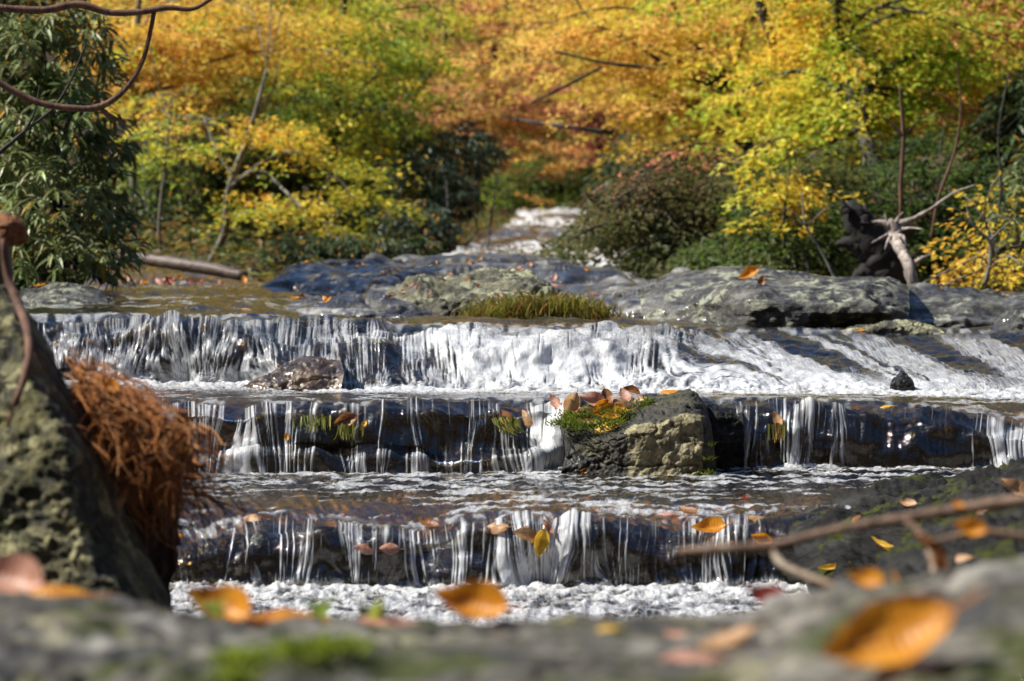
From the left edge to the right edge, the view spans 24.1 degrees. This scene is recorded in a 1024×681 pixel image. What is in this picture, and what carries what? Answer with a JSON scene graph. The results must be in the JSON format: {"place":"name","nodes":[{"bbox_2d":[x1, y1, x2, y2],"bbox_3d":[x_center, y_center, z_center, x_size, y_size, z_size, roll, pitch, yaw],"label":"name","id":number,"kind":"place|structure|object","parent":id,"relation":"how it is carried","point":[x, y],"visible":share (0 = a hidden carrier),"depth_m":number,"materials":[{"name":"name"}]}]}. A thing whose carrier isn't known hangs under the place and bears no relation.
{"place":"outdoors","nodes":[
{"label":"outdoors","id":0,"kind":"place"},
{"bbox_2d":[172,598,760,623],"bbox_3d":[-0.008,0.453,3.005,5.382,0.080,1.381,0,2,0],"label":"stream bed","id":1,"kind":"object","parent":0,"point":[400,612],"visible":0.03,"depth_m":3.67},
{"bbox_2d":[170,513,814,613],"bbox_3d":[-0.001,0.331,3.790,5.723,0.173,0.264,0,2,0],"label":"rock ledge","id":2,"kind":"object","parent":1,"relation":"on","point":[652,552],"visible":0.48,"depth_m":3.69,"materials":[{"name":"stone"}]},
{"bbox_2d":[484,522,512,533],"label":"fallen leaf","id":3,"kind":"object","parent":2,"relation":"on","point":[494,528],"visible":1,"depth_m":3.68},
{"bbox_2d":[513,525,539,542],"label":"fallen leaf","id":4,"kind":"object","parent":2,"relation":"on","point":[527,533],"visible":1,"depth_m":3.67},
{"bbox_2d":[534,525,548,556],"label":"fallen leaf","id":5,"kind":"object","parent":2,"relation":"on","point":[541,541],"visible":1,"depth_m":3.67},
{"bbox_2d":[31,291,940,342],"bbox_3d":[-0.023,-0.071,8.583,16.413,0.208,5.238,0,2,0],"label":"stream bed","id":6,"kind":"object","parent":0,"point":[77,319],"visible":0.05,"depth_m":7.18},
{"bbox_2d":[19,281,107,308],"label":"boulder","id":7,"kind":"object","parent":6,"relation":"on","point":[49,293],"visible":0.88,"depth_m":7.25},
{"bbox_2d":[13,265,260,295],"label":"bank","id":8,"kind":"structure","parent":6,"relation":"on","point":[158,272],"depth_m":11.08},
{"bbox_2d":[125,252,247,280],"bbox_3d":[-1.504,-0.342,11.042,0.662,0.140,0.066,1,2,27],"label":"fallen log","id":9,"kind":"object","parent":8,"relation":"on","point":[193,266],"visible":0.81,"depth_m":10.99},
{"bbox_2d":[269,292,442,330],"bbox_3d":[-0.440,-0.075,7.148,0.508,0.146,1.330,0,2,-3],"label":"boulder","id":10,"kind":"object","parent":6,"relation":"on","point":[376,305],"visible":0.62,"depth_m":6.69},
{"bbox_2d":[348,267,596,336],"bbox_3d":[-0.098,-0.111,7.544,0.804,0.240,1.518,0,2,0],"label":"boulder","id":11,"kind":"object","parent":6,"relation":"on","point":[445,290],"visible":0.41,"depth_m":7.17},
{"bbox_2d":[443,286,631,325],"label":"grass tuft","id":12,"kind":"object","parent":6,"relation":"on","point":[525,306],"visible":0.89,"depth_m":6.74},
{"bbox_2d":[606,267,691,330],"bbox_3d":[0.466,-0.132,7.899,0.280,0.222,1.228,0,2,5],"label":"boulder","id":13,"kind":"object","parent":6,"relation":"on","point":[622,297],"visible":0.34,"depth_m":7.68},
{"bbox_2d":[639,266,908,340],"bbox_3d":[0.847,-0.123,7.582,0.859,0.227,1.816,0,2,6],"label":"boulder","id":14,"kind":"object","parent":6,"relation":"on","point":[721,295],"visible":0.81,"depth_m":6.82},
{"bbox_2d":[824,319,946,340],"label":"boulder","id":15,"kind":"object","parent":6,"relation":"on","point":[903,327],"visible":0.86,"depth_m":6.41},
{"bbox_2d":[905,282,1023,340],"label":"boulder","id":16,"kind":"object","parent":6,"relation":"on","point":[934,304],"visible":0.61,"depth_m":7.10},
{"bbox_2d":[989,305,1023,339],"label":"boulder","id":17,"kind":"object","parent":6,"relation":"on","point":[1011,320],"visible":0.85,"depth_m":6.55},
{"bbox_2d":[0,0,1023,292],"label":"ground","id":18,"kind":"structure","parent":0,"point":[476,238],"depth_m":51.98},
{"bbox_2d":[0,45,85,154],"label":"thin branch","id":19,"kind":"object","parent":18,"relation":"on","point":[29,125],"visible":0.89,"depth_m":6.18,"materials":[{"name":"brown plant"}]},
{"bbox_2d":[0,0,155,290],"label":"rhododendron","id":20,"kind":"object","parent":18,"relation":"on","point":[57,242],"visible":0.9,"depth_m":8.26,"materials":[{"name":"green plant"}]},
{"bbox_2d":[0,0,211,122],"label":"overhanging branch","id":21,"kind":"object","parent":18,"relation":"on","point":[82,4],"visible":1,"depth_m":5.98,"materials":[{"name":"brown plant"}]},
{"bbox_2d":[85,42,238,252],"bbox_3d":[-2.188,-1.154,15.069,1.001,1.452,1.693,0,2,0],"label":"broadleaf tree","id":22,"kind":"object","parent":18,"relation":"on","point":[175,147],"visible":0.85,"depth_m":15.08,"materials":[{"name":"yellow plant"}]},
{"bbox_2d":[117,186,282,252],"bbox_3d":[-2.504,-0.868,19.243,1.766,0.750,1.612,0,2,0],"label":"rhododendron","id":23,"kind":"object","parent":18,"relation":"on","point":[190,216],"visible":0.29,"depth_m":19.20,"materials":[{"name":"green plant"}]},
{"bbox_2d":[20,0,402,214],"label":"broadleaf tree","id":24,"kind":"object","parent":18,"relation":"on","point":[165,41],"visible":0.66,"depth_m":19.87,"materials":[{"name":"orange plant"}]},
{"bbox_2d":[77,0,409,174],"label":"broadleaf tree","id":25,"kind":"object","parent":18,"relation":"on","point":[127,21],"visible":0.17,"depth_m":23.80,"materials":[{"name":"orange plant"}]},
{"bbox_2d":[123,135,383,251],"bbox_3d":[-2.180,-1.160,20.230,2.371,1.166,2.046,0,2,0],"label":"rhododendron","id":26,"kind":"object","parent":18,"relation":"on","point":[291,182],"visible":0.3,"depth_m":20.15,"materials":[{"name":"green plant"}]},
{"bbox_2d":[74,72,432,235],"bbox_3d":[-2.430,-1.547,21.619,2.779,1.875,4.380,1,2,33],"label":"broadleaf tree","id":27,"kind":"object","parent":18,"relation":"on","point":[292,116],"visible":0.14,"depth_m":21.26,"materials":[{"name":"yellow plant"}]},
{"bbox_2d":[123,0,422,261],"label":"broadleaf tree","id":28,"kind":"object","parent":18,"relation":"on","point":[293,140],"visible":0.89,"depth_m":16.80,"materials":[{"name":"yellow plant"}]},
{"bbox_2d":[198,152,428,249],"bbox_3d":[-1.411,-0.970,18.239,1.669,0.870,1.712,-1,2,-42],"label":"broadleaf tree","id":29,"kind":"object","parent":18,"relation":"on","point":[316,210],"visible":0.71,"depth_m":18.13,"materials":[{"name":"yellow plant"}]},
{"bbox_2d":[254,230,448,270],"bbox_3d":[-1.010,-0.522,16.139,1.575,0.445,1.114,-1,2,-31],"label":"rhododendron","id":30,"kind":"object","parent":18,"relation":"on","point":[325,247],"visible":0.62,"depth_m":15.83,"materials":[{"name":"green plant"}]},
{"bbox_2d":[219,0,490,233],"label":"broadleaf tree","id":31,"kind":"object","parent":18,"relation":"on","point":[372,83],"visible":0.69,"depth_m":20.55,"materials":[{"name":"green plant"}]},
{"bbox_2d":[252,0,493,216],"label":"broadleaf tree","id":32,"kind":"object","parent":18,"relation":"on","point":[408,62],"visible":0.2,"depth_m":27.70,"materials":[{"name":"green plant"}]},
{"bbox_2d":[352,120,512,253],"bbox_3d":[-0.678,-1.238,19.951,1.431,1.370,4.216,0,2,0],"label":"rhododendron","id":33,"kind":"object","parent":18,"relation":"on","point":[453,183],"visible":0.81,"depth_m":19.70,"materials":[{"name":"green plant"}]},
{"bbox_2d":[245,252,637,329],"bbox_3d":[-0.266,-0.138,9.248,1.587,0.418,3.520,0,2,0],"label":"boulder","id":34,"kind":"object","parent":18,"relation":"on","point":[343,276],"visible":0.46,"depth_m":8.95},
{"bbox_2d":[305,0,716,191],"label":"broadleaf tree","id":35,"kind":"object","parent":18,"relation":"on","point":[513,127],"visible":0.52,"depth_m":32.96,"materials":[{"name":"orange plant"}]},
{"bbox_2d":[0,555,1023,680],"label":"foreground boulder","id":36,"kind":"object","parent":18,"relation":"on","point":[105,638],"visible":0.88,"depth_m":1.20,"materials":[{"name":"stone"}]},
{"bbox_2d":[0,553,59,593],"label":"fallen leaf","id":37,"kind":"object","parent":36,"relation":"on","point":[20,572],"visible":0.98,"depth_m":1.45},
{"bbox_2d":[26,583,115,597],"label":"fallen leaf","id":38,"kind":"object","parent":36,"relation":"on","point":[59,590],"visible":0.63,"depth_m":1.49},
{"bbox_2d":[187,596,233,618],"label":"seedling","id":39,"kind":"object","parent":36,"relation":"on","point":[215,610],"visible":0.91,"depth_m":1.48,"materials":[{"name":"green plant"}]},
{"bbox_2d":[185,584,265,620],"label":"fallen leaf","id":40,"kind":"object","parent":36,"relation":"on","point":[239,599],"visible":0.91,"depth_m":1.50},
{"bbox_2d":[188,626,377,680],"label":"moss clump","id":41,"kind":"object","parent":36,"relation":"on","point":[323,643],"visible":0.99,"depth_m":1.16,"materials":[{"name":"green plant"}]},
{"bbox_2d":[244,608,332,627],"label":"fallen leaf","id":42,"kind":"object","parent":36,"relation":"on","point":[278,614],"visible":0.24,"depth_m":1.51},
{"bbox_2d":[293,597,335,617],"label":"seedling","id":43,"kind":"object","parent":36,"relation":"on","point":[319,609],"visible":0.89,"depth_m":1.50,"materials":[{"name":"green plant"}]},
{"bbox_2d":[357,598,393,618],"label":"seedling","id":44,"kind":"object","parent":36,"relation":"on","point":[376,610],"visible":0.98,"depth_m":1.51,"materials":[{"name":"green plant"}]},
{"bbox_2d":[358,614,420,626],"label":"fallen leaf","id":45,"kind":"object","parent":36,"relation":"on","point":[391,620],"visible":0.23,"depth_m":1.51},
{"bbox_2d":[432,579,525,618],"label":"fallen leaf","id":46,"kind":"object","parent":36,"relation":"on","point":[474,598],"visible":1,"depth_m":1.50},
{"bbox_2d":[657,650,735,664],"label":"fallen leaf","id":47,"kind":"object","parent":36,"relation":"on","point":[686,656],"visible":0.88,"depth_m":1.18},
{"bbox_2d":[696,619,766,647],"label":"fallen leaf","id":48,"kind":"object","parent":36,"relation":"on","point":[724,638],"visible":1,"depth_m":1.21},
{"bbox_2d":[744,584,783,603],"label":"fallen leaf","id":49,"kind":"object","parent":36,"relation":"on","point":[761,593],"visible":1,"depth_m":1.47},
{"bbox_2d":[679,495,1023,587],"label":"foreground twig","id":50,"kind":"object","parent":36,"relation":"on","point":[909,520],"visible":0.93,"depth_m":1.62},
{"bbox_2d":[953,517,993,535],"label":"fallen leaf","id":51,"kind":"object","parent":50,"relation":"on","point":[970,526],"visible":1,"depth_m":1.60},
{"bbox_2d":[846,568,883,587],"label":"fallen leaf","id":52,"kind":"object","parent":36,"relation":"on","point":[868,577],"visible":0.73,"depth_m":1.40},
{"bbox_2d":[820,590,982,665],"bbox_3d":[0.166,0.122,1.015,0.074,0.032,0.014,-19,-34,-1],"label":"fallen leaf","id":53,"kind":"object","parent":36,"relation":"on","point":[903,628],"visible":1,"depth_m":1.02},
{"bbox_2d":[914,533,957,559],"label":"fallen leaf","id":54,"kind":"object","parent":36,"relation":"on","point":[925,541],"visible":0.95,"depth_m":1.60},
{"bbox_2d":[934,547,947,570],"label":"fallen leaf","id":55,"kind":"object","parent":36,"relation":"on","point":[940,560],"visible":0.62,"depth_m":1.58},
{"bbox_2d":[0,19,1023,292],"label":"undergrowth","id":56,"kind":"object","parent":18,"relation":"on","point":[220,257],"visible":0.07,"depth_m":16.14,"materials":[{"name":"green plant"}]},
{"bbox_2d":[392,0,638,214],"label":"broadleaf tree","id":57,"kind":"object","parent":18,"relation":"on","point":[491,5],"visible":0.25,"depth_m":43.47,"materials":[{"name":"orange plant"}]},
{"bbox_2d":[31,0,1023,208],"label":"wood","id":58,"kind":"object","parent":18,"relation":"on","point":[240,101],"visible":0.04,"depth_m":56.52,"materials":[{"name":"brown plant"}]},
{"bbox_2d":[466,128,642,220],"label":"broadleaf tree","id":59,"kind":"object","parent":18,"relation":"on","point":[536,186],"visible":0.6,"depth_m":49.95,"materials":[{"name":"green plant"}]},
{"bbox_2d":[540,63,641,196],"bbox_3d":[1.189,-2.889,35.641,1.459,2.392,2.840,0,2,12],"label":"broadleaf tree","id":60,"kind":"object","parent":18,"relation":"on","point":[588,146],"visible":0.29,"depth_m":35.83,"materials":[{"name":"orange plant"}]},
{"bbox_2d":[431,0,796,200],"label":"broadleaf tree","id":61,"kind":"object","parent":18,"relation":"on","point":[667,67],"visible":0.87,"depth_m":19.73,"materials":[{"name":"orange plant"}]},
{"bbox_2d":[577,130,683,244],"bbox_3d":[1.246,-1.593,25.601,1.234,1.335,2.476,0,2,0],"label":"rhododendron","id":62,"kind":"object","parent":18,"relation":"on","point":[611,169],"visible":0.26,"depth_m":25.75,"materials":[{"name":"green plant"}]},
{"bbox_2d":[591,146,737,198],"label":"red shrub","id":63,"kind":"object","parent":18,"relation":"on","point":[665,155],"visible":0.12,"depth_m":15.87,"materials":[{"name":"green plant"}]},
{"bbox_2d":[466,0,863,195],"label":"broadleaf tree","id":64,"kind":"object","parent":18,"relation":"on","point":[657,130],"visible":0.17,"depth_m":29.59,"materials":[{"name":"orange plant"}]},
{"bbox_2d":[495,133,839,284],"bbox_3d":[0.826,-0.594,13.220,2.016,1.118,2.309,0,2,0],"label":"shrubby tree","id":65,"kind":"object","parent":18,"relation":"on","point":[667,226],"visible":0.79,"depth_m":12.74,"materials":[{"name":"green plant"}]},
{"bbox_2d":[708,136,863,269],"bbox_3d":[1.300,-0.638,11.630,0.750,0.680,0.987,0,2,0],"label":"broadleaf tree","id":66,"kind":"object","parent":18,"relation":"on","point":[795,186],"visible":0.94,"depth_m":11.49,"materials":[{"name":"yellow plant"}]},
{"bbox_2d":[650,140,922,276],"bbox_3d":[1.363,-0.560,11.989,1.374,0.914,2.486,0,2,0],"label":"green shrub","id":67,"kind":"object","parent":18,"relation":"on","point":[760,249],"visible":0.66,"depth_m":11.91,"materials":[{"name":"green plant"}]},
{"bbox_2d":[669,127,932,227],"bbox_3d":[2.030,-1.024,17.078,1.888,1.023,1.716,0,2,0],"label":"rhododendron","id":68,"kind":"object","parent":18,"relation":"on","point":[850,161],"visible":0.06,"depth_m":16.85,"materials":[{"name":"green plant"}]},
{"bbox_2d":[775,193,840,276],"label":"bare sapling","id":69,"kind":"object","parent":18,"relation":"on","point":[819,248],"visible":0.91,"depth_m":10.19,"materials":[{"name":"brown plant"}]},
{"bbox_2d":[622,0,1023,233],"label":"broadleaf tree","id":70,"kind":"object","parent":18,"relation":"on","point":[857,117],"visible":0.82,"depth_m":14.58,"materials":[{"name":"yellow plant"}]},
{"bbox_2d":[658,0,1023,219],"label":"broadleaf tree","id":71,"kind":"object","parent":18,"relation":"on","point":[887,22],"visible":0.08,"depth_m":22.50,"materials":[{"name":"yellow plant"}]},
{"bbox_2d":[836,198,916,283],"bbox_3d":[1.525,-0.392,9.890,0.368,0.384,0.199,0,2,-14],"label":"blackened stump","id":72,"kind":"object","parent":18,"relation":"on","point":[875,259],"visible":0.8,"depth_m":9.83,"materials":[{"name":"black wood"}]},
{"bbox_2d":[871,85,938,243],"bbox_3d":[1.736,-0.777,10.581,0.302,0.702,0.024,0,2,0],"label":"bare sapling","id":73,"kind":"object","parent":18,"relation":"on","point":[902,133],"visible":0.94,"depth_m":10.57,"materials":[{"name":"brown plant"}]},
{"bbox_2d":[822,121,1023,287],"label":"green shrub","id":74,"kind":"object","parent":18,"relation":"on","point":[922,237],"visible":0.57,"depth_m":12.99,"materials":[{"name":"green plant"}]},
{"bbox_2d":[871,184,976,283],"bbox_3d":[1.541,-0.411,9.309,0.319,0.407,0.631,1,2,32],"label":"dead snag","id":75,"kind":"object","parent":18,"relation":"on","point":[896,238],"visible":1,"depth_m":9.27,"materials":[{"name":"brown wood"}]},
{"bbox_2d":[894,0,1023,163],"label":"broadleaf tree","id":76,"kind":"object","parent":18,"relation":"on","point":[1010,24],"visible":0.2,"depth_m":15.41,"materials":[{"name":"yellow plant"}]},
{"bbox_2d":[930,62,989,237],"bbox_3d":[2.014,-0.855,10.780,0.278,0.792,0.018,0,2,0],"label":"bare sapling","id":77,"kind":"object","parent":18,"relation":"on","point":[955,150],"visible":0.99,"depth_m":10.78,"materials":[{"name":"brown plant"}]},
{"bbox_2d":[919,170,1023,291],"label":"golden bush","id":78,"kind":"object","parent":18,"relation":"on","point":[970,271],"visible":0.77,"depth_m":9.55,"materials":[{"name":"yellow plant"}]},
{"bbox_2d":[933,57,1023,254],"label":"rhododendron","id":79,"kind":"object","parent":18,"relation":"on","point":[1014,130],"visible":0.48,"depth_m":14.25,"materials":[{"name":"green plant"}]},
{"bbox_2d":[943,204,1022,284],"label":"bare sapling","id":80,"kind":"object","parent":18,"relation":"on","point":[988,270],"visible":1,"depth_m":9.29,"materials":[{"name":"brown plant"}]},
{"bbox_2d":[951,139,1023,279],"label":"rhododendron","id":81,"kind":"object","parent":18,"relation":"on","point":[1018,204],"visible":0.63,"depth_m":10.53,"materials":[{"name":"green plant"}]},
{"bbox_2d":[967,73,1023,234],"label":"bare sapling","id":82,"kind":"object","parent":18,"relation":"on","point":[999,134],"visible":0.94,"depth_m":10.38,"materials":[{"name":"brown plant"}]},
{"bbox_2d":[18,280,1023,624],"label":"water","id":83,"kind":"structure","parent":0,"point":[530,366],"depth_m":5.00,"materials":[{"name":"white liquid"}]},
{"bbox_2d":[0,284,172,610],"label":"mossy rock","id":84,"kind":"object","parent":83,"relation":"on","point":[64,521],"visible":0.64,"depth_m":2.47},
{"bbox_2d":[0,245,13,284],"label":"pale trunk","id":85,"kind":"object","parent":84,"relation":"on","point":[9,248],"visible":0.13,"depth_m":2.94,"materials":[{"name":"grey plant"}]},
{"bbox_2d":[0,212,27,245],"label":"bark chunk","id":86,"kind":"object","parent":85,"relation":"on","point":[13,232],"visible":0.93,"depth_m":2.85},
{"bbox_2d":[0,238,43,426],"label":"creeping root","id":87,"kind":"object","parent":84,"relation":"on","point":[25,323],"visible":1,"depth_m":2.52,"materials":[{"name":"brown plant"}]},
{"bbox_2d":[61,338,285,605],"bbox_3d":[-0.406,0.161,2.759,0.290,0.325,0.612,0,2,0],"label":"root tangle","id":88,"kind":"object","parent":84,"relation":"hanging from","point":[154,503],"visible":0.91,"depth_m":2.66,"materials":[{"name":"brown plant"}]},
{"bbox_2d":[236,355,343,403],"bbox_3d":[-0.485,0.098,5.360,0.235,0.129,0.390,0,2,0],"label":"boulder","id":89,"kind":"object","parent":83,"relation":"on","point":[311,373],"visible":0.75,"depth_m":5.23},
{"bbox_2d":[353,543,382,554],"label":"fallen leaf","id":90,"kind":"object","parent":83,"relation":"on","point":[365,549],"visible":1,"depth_m":3.67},
{"bbox_2d":[38,314,1023,414],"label":"rock ledge","id":91,"kind":"object","parent":83,"relation":"on","point":[153,338],"visible":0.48,"depth_m":5.53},
{"bbox_2d":[166,399,1023,498],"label":"rock ledge","id":92,"kind":"object","parent":83,"relation":"on","point":[940,438],"visible":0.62,"depth_m":4.67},
{"bbox_2d":[293,412,363,442],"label":"trailing weed","id":93,"kind":"object","parent":92,"relation":"hanging from","point":[345,428],"visible":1,"depth_m":4.65,"materials":[{"name":"green plant"}]},
{"bbox_2d":[333,412,361,425],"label":"fallen leaf","id":94,"kind":"object","parent":93,"relation":"on","point":[345,418],"visible":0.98,"depth_m":4.67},
{"bbox_2d":[491,415,527,436],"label":"hanging grass","id":95,"kind":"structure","parent":92,"relation":"hanging from","point":[511,424],"depth_m":4.63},
{"bbox_2d":[768,422,786,442],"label":"trailing weed","id":96,"kind":"object","parent":92,"relation":"on","point":[778,430],"visible":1,"depth_m":4.61,"materials":[{"name":"green plant"}]},
{"bbox_2d":[560,450,629,484],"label":"boulder","id":97,"kind":"object","parent":83,"relation":"on","point":[573,464],"visible":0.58,"depth_m":4.51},
{"bbox_2d":[560,389,716,483],"bbox_3d":[0.239,0.180,4.736,0.303,0.164,0.544,0,2,0],"label":"boulder","id":98,"kind":"object","parent":83,"relation":"on","point":[670,434],"visible":0.73,"depth_m":4.50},
{"bbox_2d":[541,394,659,434],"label":"moss clump","id":99,"kind":"object","parent":98,"relation":"on","point":[571,423],"visible":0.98,"depth_m":4.58,"materials":[{"name":"green plant"}]},
{"bbox_2d":[563,389,579,416],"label":"fallen leaf","id":100,"kind":"object","parent":99,"relation":"on","point":[569,404],"visible":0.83,"depth_m":4.65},
{"bbox_2d":[592,396,611,414],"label":"fallen leaf","id":101,"kind":"object","parent":98,"relation":"on","point":[603,401],"visible":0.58,"depth_m":4.66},
{"bbox_2d":[580,392,610,405],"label":"fallen leaf","id":102,"kind":"object","parent":101,"relation":"on","point":[592,398],"visible":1,"depth_m":4.67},
{"bbox_2d":[591,403,635,418],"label":"fallen leaf","id":103,"kind":"object","parent":98,"relation":"on","point":[604,406],"visible":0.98,"depth_m":4.61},
{"bbox_2d":[691,516,733,531],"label":"fallen leaf","id":104,"kind":"object","parent":83,"relation":"on","point":[713,524],"visible":1,"depth_m":3.73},
{"bbox_2d":[706,403,743,478],"bbox_3d":[0.419,0.191,4.716,0.079,0.143,0.270,0,2,7],"label":"boulder","id":105,"kind":"object","parent":83,"relation":"on","point":[727,429],"visible":0.78,"depth_m":4.62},
{"bbox_2d":[890,370,914,391],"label":"boulder","id":106,"kind":"object","parent":83,"relation":"on","point":[902,380],"visible":0.94,"depth_m":5.29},
{"bbox_2d":[847,506,1023,580],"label":"mossy rock","id":107,"kind":"object","parent":83,"relation":"on","point":[906,559],"visible":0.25,"depth_m":2.44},
{"bbox_2d":[178,481,871,545],"bbox_3d":[0.019,0.315,4.271,6.755,0.075,0.773,0,2,0],"label":"stream bed","id":108,"kind":"object","parent":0,"point":[408,514],"visible":0.3,"depth_m":4.34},
{"bbox_2d":[789,457,1023,590],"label":"mossy rock","id":109,"kind":"object","parent":108,"relation":"on","point":[853,550],"visible":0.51,"depth_m":3.46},
{"bbox_2d":[1000,478,1023,494],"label":"fallen leaf","id":110,"kind":"object","parent":109,"relation":"on","point":[1015,486],"visible":0.97,"depth_m":3.31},
{"bbox_2d":[442,207,649,284],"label":"water","id":111,"kind":"structure","parent":0,"point":[553,216],"depth_m":23.85,"materials":[{"name":"white liquid"}]},
{"bbox_2d":[145,393,1023,429],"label":"stream bed","id":112,"kind":"object","parent":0,"point":[1013,422],"visible":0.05,"depth_m":5.21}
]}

